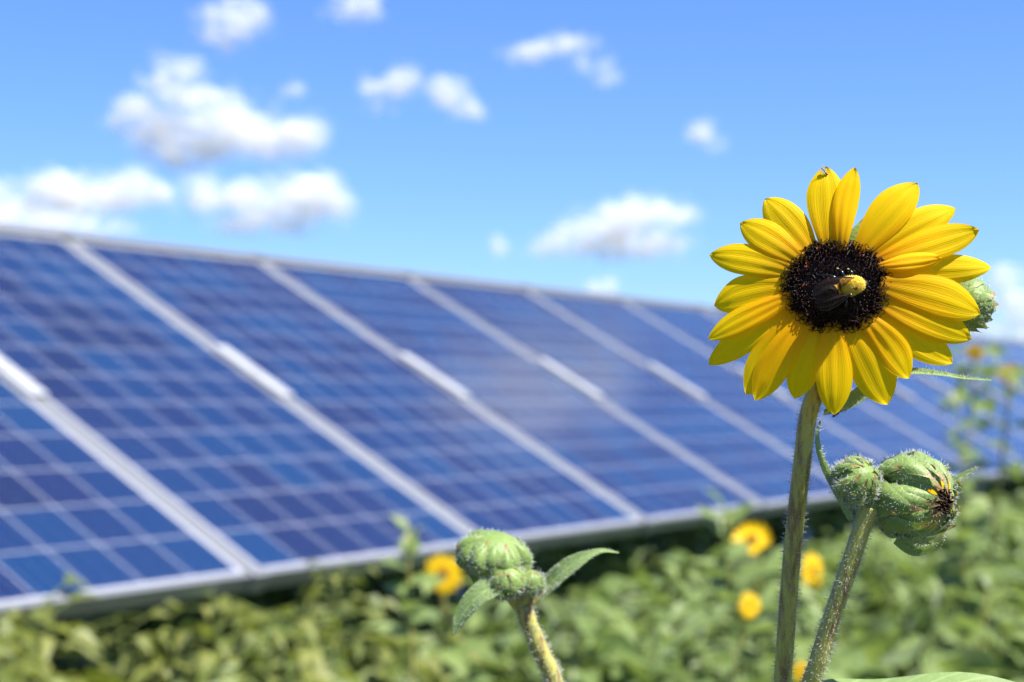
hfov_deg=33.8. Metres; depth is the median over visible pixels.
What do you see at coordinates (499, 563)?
budding sunflower
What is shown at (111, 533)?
solar panel
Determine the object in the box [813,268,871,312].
bumblebee
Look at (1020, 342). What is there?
solar panel
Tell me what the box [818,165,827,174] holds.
fly
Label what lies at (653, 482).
solar panel
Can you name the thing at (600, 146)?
sky
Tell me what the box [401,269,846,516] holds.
solar panel
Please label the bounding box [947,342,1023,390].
solar panel
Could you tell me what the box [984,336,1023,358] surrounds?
solar panel
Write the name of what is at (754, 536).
wild sunflower
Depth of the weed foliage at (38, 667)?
3.39 m
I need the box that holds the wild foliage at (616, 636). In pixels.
[0,478,1023,681]
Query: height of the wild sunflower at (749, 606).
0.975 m
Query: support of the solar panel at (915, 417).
on the mounting rack
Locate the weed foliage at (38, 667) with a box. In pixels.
[0,558,488,681]
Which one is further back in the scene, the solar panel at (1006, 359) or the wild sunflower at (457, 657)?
the solar panel at (1006, 359)
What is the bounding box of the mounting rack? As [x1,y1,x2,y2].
[446,477,1023,626]
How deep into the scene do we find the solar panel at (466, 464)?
5.64 m
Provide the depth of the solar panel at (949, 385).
11.73 m
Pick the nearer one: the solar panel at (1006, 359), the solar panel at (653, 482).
the solar panel at (653, 482)
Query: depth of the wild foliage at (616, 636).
4.88 m
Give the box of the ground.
[717,533,1022,676]
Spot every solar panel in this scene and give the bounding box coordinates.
[0,224,469,592]
[0,372,250,622]
[57,229,644,549]
[251,252,763,534]
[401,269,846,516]
[519,283,884,478]
[616,294,984,483]
[695,303,1023,483]
[895,374,1023,461]
[912,358,1023,434]
[941,354,1023,410]
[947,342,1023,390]
[965,335,1023,366]
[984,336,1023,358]
[1014,339,1023,345]
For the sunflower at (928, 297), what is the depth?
0.44 m
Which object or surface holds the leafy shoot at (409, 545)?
on the ground
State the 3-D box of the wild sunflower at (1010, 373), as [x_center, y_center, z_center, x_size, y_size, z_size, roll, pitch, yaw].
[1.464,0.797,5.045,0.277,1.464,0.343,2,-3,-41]
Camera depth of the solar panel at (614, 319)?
8.33 m
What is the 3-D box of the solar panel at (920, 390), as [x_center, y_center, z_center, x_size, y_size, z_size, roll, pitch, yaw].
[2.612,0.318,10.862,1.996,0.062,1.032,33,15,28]
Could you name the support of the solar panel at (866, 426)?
on the mounting rack
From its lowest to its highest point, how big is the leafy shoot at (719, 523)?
1.172 m
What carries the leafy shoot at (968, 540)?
on the ground
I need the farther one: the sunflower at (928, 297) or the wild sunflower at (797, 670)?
the wild sunflower at (797, 670)
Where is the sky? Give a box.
[0,0,1023,340]
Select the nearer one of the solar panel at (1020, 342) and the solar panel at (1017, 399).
the solar panel at (1017, 399)
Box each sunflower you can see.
[387,554,472,681]
[452,528,618,681]
[668,592,799,681]
[693,521,823,677]
[708,166,1013,681]
[730,553,877,677]
[752,661,848,681]
[925,344,1016,610]
[926,363,1023,649]
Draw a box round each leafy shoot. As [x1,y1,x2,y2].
[359,515,441,681]
[686,487,781,678]
[926,372,1008,642]
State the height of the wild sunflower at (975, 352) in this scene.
1.526 m
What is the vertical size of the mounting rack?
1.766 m
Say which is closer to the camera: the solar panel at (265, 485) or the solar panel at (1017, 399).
the solar panel at (265, 485)
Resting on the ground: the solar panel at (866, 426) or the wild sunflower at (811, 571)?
the wild sunflower at (811, 571)

